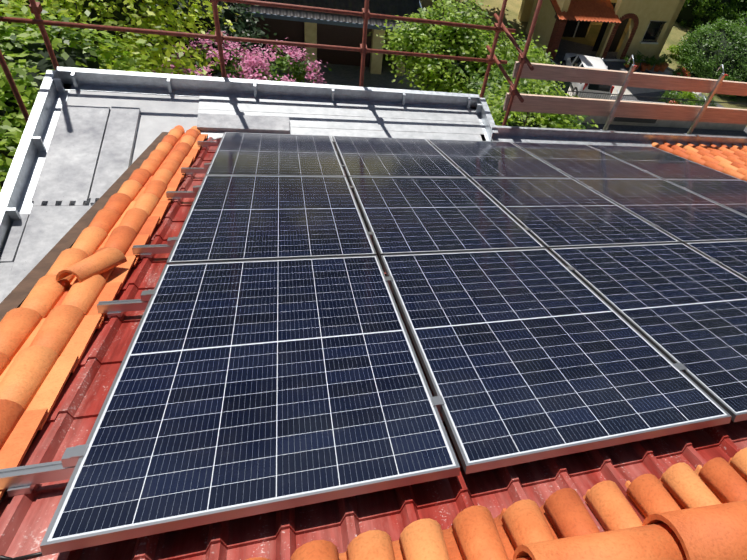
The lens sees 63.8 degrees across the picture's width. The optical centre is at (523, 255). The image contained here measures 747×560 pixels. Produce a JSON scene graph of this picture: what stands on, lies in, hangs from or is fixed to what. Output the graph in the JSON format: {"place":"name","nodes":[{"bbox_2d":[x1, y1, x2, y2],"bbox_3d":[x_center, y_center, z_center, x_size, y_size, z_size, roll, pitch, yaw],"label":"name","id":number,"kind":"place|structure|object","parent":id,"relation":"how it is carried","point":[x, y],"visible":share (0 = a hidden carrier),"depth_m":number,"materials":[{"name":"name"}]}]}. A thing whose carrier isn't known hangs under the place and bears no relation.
{"place":"outdoors","nodes":[
{"label":"outdoors","id":0,"kind":"place"},
{"bbox_2d":[203,59,420,89],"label":"courtyard paving","id":1,"kind":"structure","parent":0,"point":[344,75],"depth_m":24.96,"materials":[{"name":"grey stone"}]},
{"bbox_2d":[146,0,276,76],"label":"dark laurel","id":2,"kind":"object","parent":1,"relation":"on","point":[238,28],"depth_m":19.30,"materials":[{"name":"green plant"}]},
{"bbox_2d":[169,28,267,79],"bbox_3d":[-9.972,-5.218,18.834,3.187,4.001,3.634,-3,51,-22],"label":"crape myrtle","id":3,"kind":"object","parent":1,"relation":"on","point":[230,47],"depth_m":17.99,"materials":[{"name":"pink plant"}]},
{"bbox_2d":[229,38,330,83],"bbox_3d":[-8.395,-5.515,19.767,2.805,3.864,3.039,28,46,6],"label":"crape myrtle","id":4,"kind":"object","parent":1,"relation":"on","point":[295,53],"depth_m":19.05,"materials":[{"name":"pink plant"}]},
{"bbox_2d":[243,17,371,66],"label":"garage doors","id":5,"kind":"structure","parent":1,"relation":"on","point":[327,34],"depth_m":24.08,"materials":[{"name":"brown wood"}]},
{"bbox_2d":[375,0,519,98],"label":"laurel tree","id":6,"kind":"object","parent":1,"relation":"on","point":[400,39],"depth_m":19.22,"materials":[{"name":"green plant"}]},
{"bbox_2d":[398,15,486,92],"bbox_3d":[-2.738,-6.385,20.600,3.352,3.893,3.277,-3,51,-22],"label":"tree","id":7,"kind":"object","parent":6,"relation":"attached to","point":[462,67],"visible":0.12,"depth_m":19.38,"materials":[{"name":"green plant"}]},
{"bbox_2d":[452,55,597,139],"bbox_3d":[-0.499,-2.491,17.612,6.134,7.169,5.709,-3,51,-22],"label":"bush","id":8,"kind":"object","parent":1,"relation":"on","point":[496,113],"depth_m":16.02,"materials":[{"name":"green plant"}]},
{"bbox_2d":[491,92,549,140],"bbox_3d":[-0.496,-2.562,17.437,4.257,4.074,3.421,-3,51,-22],"label":"bush","id":9,"kind":"object","parent":8,"relation":"attached to","point":[523,121],"depth_m":16.24,"materials":[{"name":"green plant"}]},
{"bbox_2d":[458,58,592,129],"bbox_3d":[-0.365,-3.795,19.501,5.315,6.213,5.359,-3,51,-22],"label":"bush","id":10,"kind":"object","parent":1,"relation":"on","point":[511,61],"visible":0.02,"depth_m":17.95,"materials":[{"name":"green plant"}]},
{"bbox_2d":[489,27,562,95],"bbox_3d":[-0.452,-6.226,22.505,3.904,5.008,4.596,-3,51,-22],"label":"bush","id":11,"kind":"object","parent":1,"relation":"on","point":[534,51],"visible":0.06,"depth_m":21.20,"materials":[{"name":"green plant"}]},
{"bbox_2d":[235,0,421,27],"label":"garage roof tiles","id":12,"kind":"object","parent":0,"point":[396,7],"visible":0.6,"depth_m":22.96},
{"bbox_2d":[238,0,422,31],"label":"garage fascia","id":13,"kind":"structure","parent":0,"point":[309,20],"depth_m":22.37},
{"bbox_2d":[164,0,746,126],"bbox_3d":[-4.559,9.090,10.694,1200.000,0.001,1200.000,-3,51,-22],"label":"ground","id":14,"kind":"structure","parent":0,"point":[513,7],"depth_m":32.88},
{"bbox_2d":[0,40,98,188],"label":"tree","id":15,"kind":"object","parent":14,"relation":"on","point":[43,65],"visible":0.21,"depth_m":10.05,"materials":[{"name":"green plant"}]},
{"bbox_2d":[0,0,162,69],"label":"shade tree","id":16,"kind":"object","parent":14,"relation":"on","point":[116,13],"visible":0.02,"depth_m":13.27,"materials":[{"name":"green plant"}]},
{"bbox_2d":[0,0,163,192],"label":"tree","id":17,"kind":"object","parent":14,"relation":"on","point":[29,94],"depth_m":9.87,"materials":[{"name":"green plant"}]},
{"bbox_2d":[0,0,238,75],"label":"bright tree","id":18,"kind":"object","parent":14,"relation":"on","point":[153,23],"depth_m":13.54,"materials":[{"name":"green plant"}]},
{"bbox_2d":[151,61,207,75],"bbox_3d":[-10.995,-4.661,18.387,2.500,3.375,2.618,-3,51,-22],"label":"crape myrtle","id":19,"kind":"object","parent":14,"relation":"on","point":[173,66],"depth_m":17.48,"materials":[{"name":"plant"}]},
{"bbox_2d":[145,0,239,75],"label":"shrub","id":20,"kind":"object","parent":14,"relation":"on","point":[227,15],"visible":0.1,"depth_m":18.91,"materials":[{"name":"green plant"}]},
{"bbox_2d":[0,0,542,125],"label":"scaffold tubes","id":21,"kind":"object","parent":14,"relation":"on","point":[36,8],"visible":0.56,"depth_m":6.53},
{"bbox_2d":[600,55,728,143],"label":"guard posts","id":22,"kind":"object","parent":21,"relation":"attached to","point":[627,80],"visible":0.79,"depth_m":7.91,"materials":[{"name":"grey"}]},
{"bbox_2d":[503,61,746,123],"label":"scaffold boards","id":23,"kind":"object","parent":22,"relation":"attached to","point":[578,105],"visible":1,"depth_m":7.75,"materials":[{"name":"brown wood"}]},
{"bbox_2d":[235,15,404,75],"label":"garage pillars","id":24,"kind":"structure","parent":14,"relation":"on","point":[310,36],"depth_m":24.13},
{"bbox_2d":[518,0,684,59],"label":"neighbour house walls","id":25,"kind":"structure","parent":14,"relation":"on","point":[647,11],"depth_m":31.01,"materials":[{"name":"paint"}]},
{"bbox_2d":[550,0,618,22],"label":"porch roof deck","id":26,"kind":"structure","parent":25,"relation":"attached to","point":[556,16],"depth_m":28.56,"materials":[{"name":"brown wood"}]},
{"bbox_2d":[551,0,620,22],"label":"porch roof tiles","id":27,"kind":"object","parent":26,"relation":"on","point":[594,10],"visible":0.9,"depth_m":29.24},
{"bbox_2d":[545,13,638,60],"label":"arch trim","id":28,"kind":"structure","parent":25,"relation":"attached to","point":[556,36],"depth_m":30.15,"materials":[{"name":"brown paint"}]},
{"bbox_2d":[562,3,628,51],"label":"dark house openings","id":29,"kind":"object","parent":25,"relation":"in","point":[571,26],"visible":0.17,"depth_m":32.35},
{"bbox_2d":[573,20,664,60],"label":"white house frames","id":30,"kind":"structure","parent":14,"relation":"on","point":[650,42],"depth_m":32.23,"materials":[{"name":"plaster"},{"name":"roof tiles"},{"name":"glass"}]},
{"bbox_2d":[641,21,665,41],"bbox_3d":[7.230,-12.464,31.821,1.100,1.230,0.031,-9,53,-27],"label":"grille window","id":31,"kind":"structure","parent":30,"relation":"attached to","point":[654,30],"depth_m":31.77,"materials":[{"name":"grey metal"}]},
{"bbox_2d":[643,22,661,39],"bbox_3d":[7.132,-12.651,31.954,1.000,1.200,0.021,-9,53,-27],"label":"window","id":32,"kind":"structure","parent":31,"relation":"attached to","point":[653,29],"depth_m":32.04,"materials":[{"name":"black glass"}]},
{"bbox_2d":[666,44,683,56],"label":"lawn shrub leaves","id":33,"kind":"object","parent":14,"relation":"on","point":[674,49],"visible":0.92,"depth_m":34.45,"materials":[{"name":"green plant"}]},
{"bbox_2d":[676,0,742,30],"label":"tree","id":34,"kind":"object","parent":14,"relation":"on","point":[729,11],"depth_m":37.79,"materials":[{"name":"green plant"}]},
{"bbox_2d":[676,16,746,101],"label":"round hedge","id":35,"kind":"object","parent":14,"relation":"on","point":[689,42],"depth_m":32.94,"materials":[{"name":"green plant"}]},
{"bbox_2d":[729,0,746,18],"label":"tree","id":36,"kind":"object","parent":14,"relation":"on","point":[741,7],"depth_m":40.90,"materials":[{"name":"green plant"}]},
{"bbox_2d":[731,0,746,32],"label":"hedge","id":37,"kind":"object","parent":14,"relation":"on","point":[741,14],"depth_m":40.02,"materials":[{"name":"green plant"}]},
{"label":"house walls","id":38,"kind":"object","parent":14,"relation":"on","visible":0},
{"bbox_2d":[44,90,216,205],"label":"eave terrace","id":39,"kind":"structure","parent":38,"relation":"on","point":[159,114],"depth_m":6.13,"materials":[{"name":"concrete"}]},
{"bbox_2d":[0,105,289,302],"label":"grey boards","id":40,"kind":"object","parent":39,"relation":"on","point":[89,153],"visible":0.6,"depth_m":5.38,"materials":[{"name":"grey concrete"}]},
{"bbox_2d":[197,94,485,140],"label":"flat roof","id":41,"kind":"structure","parent":39,"relation":"on","point":[325,118],"depth_m":6.94,"materials":[{"name":"grey concrete"}]},
{"bbox_2d":[0,66,746,256],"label":"roof parapet","id":42,"kind":"structure","parent":39,"relation":"on","point":[58,84],"depth_m":6.58,"materials":[{"name":"grey metal"}]},
{"bbox_3d":[2.064,-0.133,5.229,10.260,3.257,5.586,-3,51,-22],"label":"roof body","id":43,"kind":"object","parent":38,"relation":"on","visible":0},
{"bbox_2d":[0,132,204,462],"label":"verge board","id":44,"kind":"object","parent":43,"relation":"attached to","point":[18,295],"visible":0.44,"depth_m":3.14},
{"bbox_2d":[0,137,719,496],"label":"mounting rails","id":45,"kind":"object","parent":43,"relation":"attached to","point":[26,479],"visible":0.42,"depth_m":2.46,"materials":[{"name":"silver metal"}]},
{"bbox_2d":[40,255,459,555],"bbox_3d":[-1.000,0.360,2.322,1.040,0.032,1.760,-3,23,-22],"label":"panel frame","id":46,"kind":"object","parent":45,"relation":"attached to","point":[111,536],"visible":0.69,"depth_m":1.58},
{"bbox_2d":[47,256,455,541],"bbox_3d":[-1.000,0.360,2.322,1.020,0.030,1.740,-3,23,-22],"label":"glass panel","id":47,"kind":"object","parent":46,"relation":"in","point":[240,383],"visible":1,"depth_m":1.97,"materials":[{"name":"blue glass"}]},
{"bbox_2d":[166,175,376,263],"bbox_3d":[-1.648,-0.301,3.842,1.040,0.034,1.760,-3,23,-22],"label":"panel frame","id":48,"kind":"object","parent":45,"relation":"attached to","point":[203,261],"visible":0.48,"depth_m":3.19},
{"bbox_2d":[169,176,373,261],"bbox_3d":[-1.648,-0.302,3.842,1.020,0.030,1.740,-3,23,-22],"label":"glass panel","id":49,"kind":"object","parent":48,"relation":"in","point":[239,217],"visible":0.8,"depth_m":3.62,"materials":[{"name":"blue glass"}]},
{"bbox_2d":[205,132,345,175],"bbox_3d":[-2.296,-0.963,5.362,1.040,0.034,1.760,-3,23,-22],"label":"panel frame","id":50,"kind":"object","parent":45,"relation":"attached to","point":[272,175],"visible":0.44,"depth_m":4.75,"materials":[{"name":"silver metal"}]},
{"bbox_2d":[207,132,344,175],"bbox_3d":[-2.296,-0.963,5.362,1.020,0.028,1.740,-3,23,-22],"label":"glass panel","id":51,"kind":"object","parent":50,"relation":"in","point":[257,154],"visible":0.8,"depth_m":5.20,"materials":[{"name":"glass"}]},
{"bbox_2d":[332,136,467,178],"bbox_3d":[-1.315,-1.008,5.761,1.040,0.034,1.760,-3,23,-22],"label":"panel frame","id":52,"kind":"object","parent":45,"relation":"attached to","point":[343,163],"visible":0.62,"depth_m":5.19,"materials":[{"name":"silver metal"}]},
{"bbox_2d":[333,136,465,176],"bbox_3d":[-1.315,-1.008,5.761,1.020,0.028,1.740,-3,23,-22],"label":"glass panel","id":53,"kind":"object","parent":52,"relation":"in","point":[367,156],"visible":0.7,"depth_m":5.61,"materials":[{"name":"blue glass"}]},
{"bbox_2d":[349,177,544,258],"bbox_3d":[-0.667,-0.347,4.241,1.040,0.034,1.760,-3,23,-22],"label":"panel frame","id":54,"kind":"object","parent":45,"relation":"attached to","point":[367,223],"visible":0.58,"depth_m":3.63,"materials":[{"name":"silver metal"}]},
{"bbox_2d":[350,177,542,252],"bbox_3d":[-0.667,-0.347,4.241,1.020,0.030,1.740,-3,23,-22],"label":"glass panel","id":55,"kind":"object","parent":54,"relation":"in","point":[404,214],"visible":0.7,"depth_m":4.04,"materials":[{"name":"blue glass"}]},
{"bbox_2d":[427,139,571,178],"bbox_3d":[-0.334,-1.054,6.159,1.040,0.034,1.760,-3,23,-22],"label":"panel frame","id":56,"kind":"object","parent":45,"relation":"attached to","point":[450,160],"visible":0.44,"depth_m":5.68,"materials":[{"name":"silver metal"}]},
{"bbox_2d":[429,139,569,177],"bbox_3d":[-0.334,-1.054,6.159,1.020,0.028,1.740,-3,23,-22],"label":"glass panel","id":57,"kind":"object","parent":56,"relation":"in","point":[486,159],"visible":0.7,"depth_m":6.02,"materials":[{"name":"glass"}]},
{"bbox_2d":[381,248,731,473],"bbox_3d":[-0.018,0.315,2.721,1.040,0.032,1.760,-3,23,-22],"label":"panel frame","id":58,"kind":"object","parent":45,"relation":"attached to","point":[484,465],"visible":0.75,"depth_m":2.01,"materials":[{"name":"silver metal"}]},
{"bbox_2d":[383,249,726,462],"bbox_3d":[-0.018,0.315,2.720,1.020,0.030,1.740,-3,23,-22],"label":"glass panel","id":59,"kind":"object","parent":58,"relation":"in","point":[524,351],"visible":0.9,"depth_m":2.42,"materials":[{"name":"blue glass"}]},
{"bbox_2d":[470,178,679,249],"bbox_3d":[0.314,-0.392,4.639,1.040,0.034,1.760,-3,23,-22],"label":"panel frame","id":60,"kind":"object","parent":45,"relation":"attached to","point":[519,221],"visible":0.35,"depth_m":4.07,"materials":[{"name":"silver metal"}]},
{"bbox_2d":[472,178,676,245],"bbox_3d":[0.315,-0.392,4.639,1.020,0.030,1.740,-3,23,-22],"label":"glass panel","id":61,"kind":"object","parent":60,"relation":"in","point":[560,212],"visible":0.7,"depth_m":4.46,"materials":[{"name":"glass"}]},
{"bbox_2d":[512,142,660,178],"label":"panel frame","id":62,"kind":"object","parent":45,"relation":"attached to","point":[581,178],"visible":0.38,"depth_m":6.06,"materials":[{"name":"silver metal"}]},
{"bbox_2d":[513,142,659,178],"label":"glass panel","id":63,"kind":"object","parent":62,"relation":"in","point":[578,161],"visible":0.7,"depth_m":6.43,"materials":[{"name":"black glass"}]},
{"bbox_2d":[549,243,746,421],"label":"panel frame","id":64,"kind":"object","parent":45,"relation":"attached to","point":[737,417],"visible":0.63,"depth_m":2.70,"materials":[{"name":"silver metal"}]},
{"bbox_2d":[552,243,746,412],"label":"glass panel","id":65,"kind":"object","parent":64,"relation":"in","point":[685,306],"visible":0.88,"depth_m":3.10,"materials":[{"name":"blue glass"}]},
{"bbox_2d":[574,179,746,242],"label":"panel frame","id":66,"kind":"object","parent":45,"relation":"attached to","point":[673,236],"visible":0.33,"depth_m":4.62,"materials":[{"name":"silver metal"}]},
{"bbox_2d":[577,179,746,240],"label":"glass panel","id":67,"kind":"object","parent":66,"relation":"in","point":[678,212],"visible":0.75,"depth_m":4.92,"materials":[{"name":"glass"}]},
{"bbox_2d":[588,145,740,179],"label":"panel frame","id":68,"kind":"object","parent":45,"relation":"attached to","point":[663,178],"visible":0.35,"depth_m":6.42,"materials":[{"name":"silver metal"}]},
{"bbox_2d":[590,145,736,178],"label":"glass panel","id":69,"kind":"object","parent":68,"relation":"in","point":[660,163],"visible":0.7,"depth_m":6.84,"materials":[{"name":"glass"}]},
{"bbox_2d":[665,179,746,216],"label":"panel frame","id":70,"kind":"object","parent":45,"relation":"attached to","point":[705,197],"visible":0.32,"depth_m":5.43,"materials":[{"name":"silver metal"}]},
{"bbox_2d":[668,180,746,214],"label":"glass panel","id":71,"kind":"object","parent":70,"relation":"in","point":[731,194],"visible":0.75,"depth_m":5.76,"materials":[{"name":"black glass"}]},
{"bbox_2d":[684,240,746,279],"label":"panel frame","id":72,"kind":"object","parent":45,"relation":"attached to","point":[723,265],"visible":0.36,"depth_m":3.89,"materials":[{"name":"silver metal"}]},
{"bbox_2d":[687,241,746,277],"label":"glass panel","id":73,"kind":"object","parent":72,"relation":"in","point":[732,255],"visible":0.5,"depth_m":3.96,"materials":[{"name":"blue glass"}]},
{"bbox_2d":[0,125,746,559],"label":"roof tiles","id":74,"kind":"object","parent":43,"relation":"on","point":[52,323],"visible":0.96,"depth_m":1.84,"materials":[{"name":"orange ceramic"}]},
{"bbox_2d":[0,137,746,559],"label":"metal roof sheet","id":75,"kind":"object","parent":43,"relation":"on","point":[274,535],"visible":0.06,"depth_m":1.83,"materials":[{"name":"red metal"}]},
{"bbox_2d":[0,489,41,559],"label":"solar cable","id":76,"kind":"object","parent":75,"relation":"on","point":[2,557],"visible":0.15,"depth_m":1.46,"materials":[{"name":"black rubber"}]},
{"bbox_2d":[496,37,746,136],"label":"driveway paving","id":77,"kind":"structure","parent":0,"point":[565,47],"depth_m":30.69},
{"bbox_2d":[539,52,570,95],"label":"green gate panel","id":78,"kind":"structure","parent":77,"relation":"on","point":[567,85],"depth_m":26.39,"materials":[{"name":"green"}]},
{"bbox_2d":[562,53,613,98],"bbox_3d":[3.215,-9.255,28.952,1.960,1.550,3.666,1,49,-19],"label":"white hatchback car","id":79,"kind":"object","parent":77,"relation":"on","point":[577,60],"visible":0.58,"depth_m":28.06,"materials":[{"name":"white paint"}]},
{"bbox_2d":[566,84,665,96],"bbox_3d":[4.329,-8.764,29.994,8.028,0.001,1.237,-14,56,-30],"label":"pale strip","id":80,"kind":"object","parent":77,"relation":"on","point":[632,90],"depth_m":30.57,"materials":[{"name":"concrete"}]},
{"bbox_2d":[613,100,660,122],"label":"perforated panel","id":81,"kind":"object","parent":77,"relation":"on","point":[623,119],"visible":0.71,"depth_m":27.80,"materials":[{"name":"grey metal"}]},
{"bbox_2d":[625,61,668,71],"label":"flower pots","id":82,"kind":"object","parent":77,"relation":"on","point":[657,67],"visible":0.69,"depth_m":32.51,"materials":[{"name":"ceramic"}]},
{"bbox_2d":[623,51,672,66],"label":"pot plants","id":83,"kind":"object","parent":82,"relation":"on","point":[653,61],"visible":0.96,"depth_m":32.17,"materials":[{"name":"green plant"}]},
{"bbox_2d":[658,90,684,103],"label":"bed bush leaves","id":84,"kind":"object","parent":77,"relation":"on","point":[667,92],"visible":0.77,"depth_m":30.05,"materials":[{"name":"green plant"}]},
{"bbox_2d":[675,90,702,104],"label":"bed bush leaves","id":85,"kind":"object","parent":77,"relation":"on","point":[689,95],"visible":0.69,"depth_m":30.62,"materials":[{"name":"green plant"}]},
{"bbox_2d":[696,93,716,106],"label":"bed bush leaves","id":86,"kind":"object","parent":77,"relation":"on","point":[703,102],"visible":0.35,"depth_m":30.63,"materials":[{"name":"green plant"}]},
{"bbox_2d":[556,89,746,108],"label":"boundary railing","id":87,"kind":"object","parent":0,"point":[653,98],"visible":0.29,"depth_m":27.46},
{"bbox_2d":[565,114,746,130],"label":"boundary wall","id":88,"kind":"structure","parent":0,"point":[682,124],"depth_m":29.07,"materials":[{"name":"grey concrete"}]},
{"bbox_2d":[665,99,680,104],"bbox_3d":[7.794,-7.717,29.810,1.169,0.735,1.323,-3,51,-22],"label":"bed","id":89,"kind":"object","parent":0,"point":[673,102],"depth_m":29.74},
{"bbox_2d":[646,64,700,94],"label":"garden path","id":90,"kind":"structure","parent":0,"point":[666,72],"depth_m":32.91,"materials":[{"name":"grey stone"}]},
{"bbox_2d":[670,65,690,76],"bbox_3d":[8.933,-10.387,32.532,1.370,0.864,1.385,-3,51,-22],"label":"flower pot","id":91,"kind":"object","parent":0,"point":[679,70],"depth_m":32.49,"materials":[{"name":"brown ceramic"}]}
]}

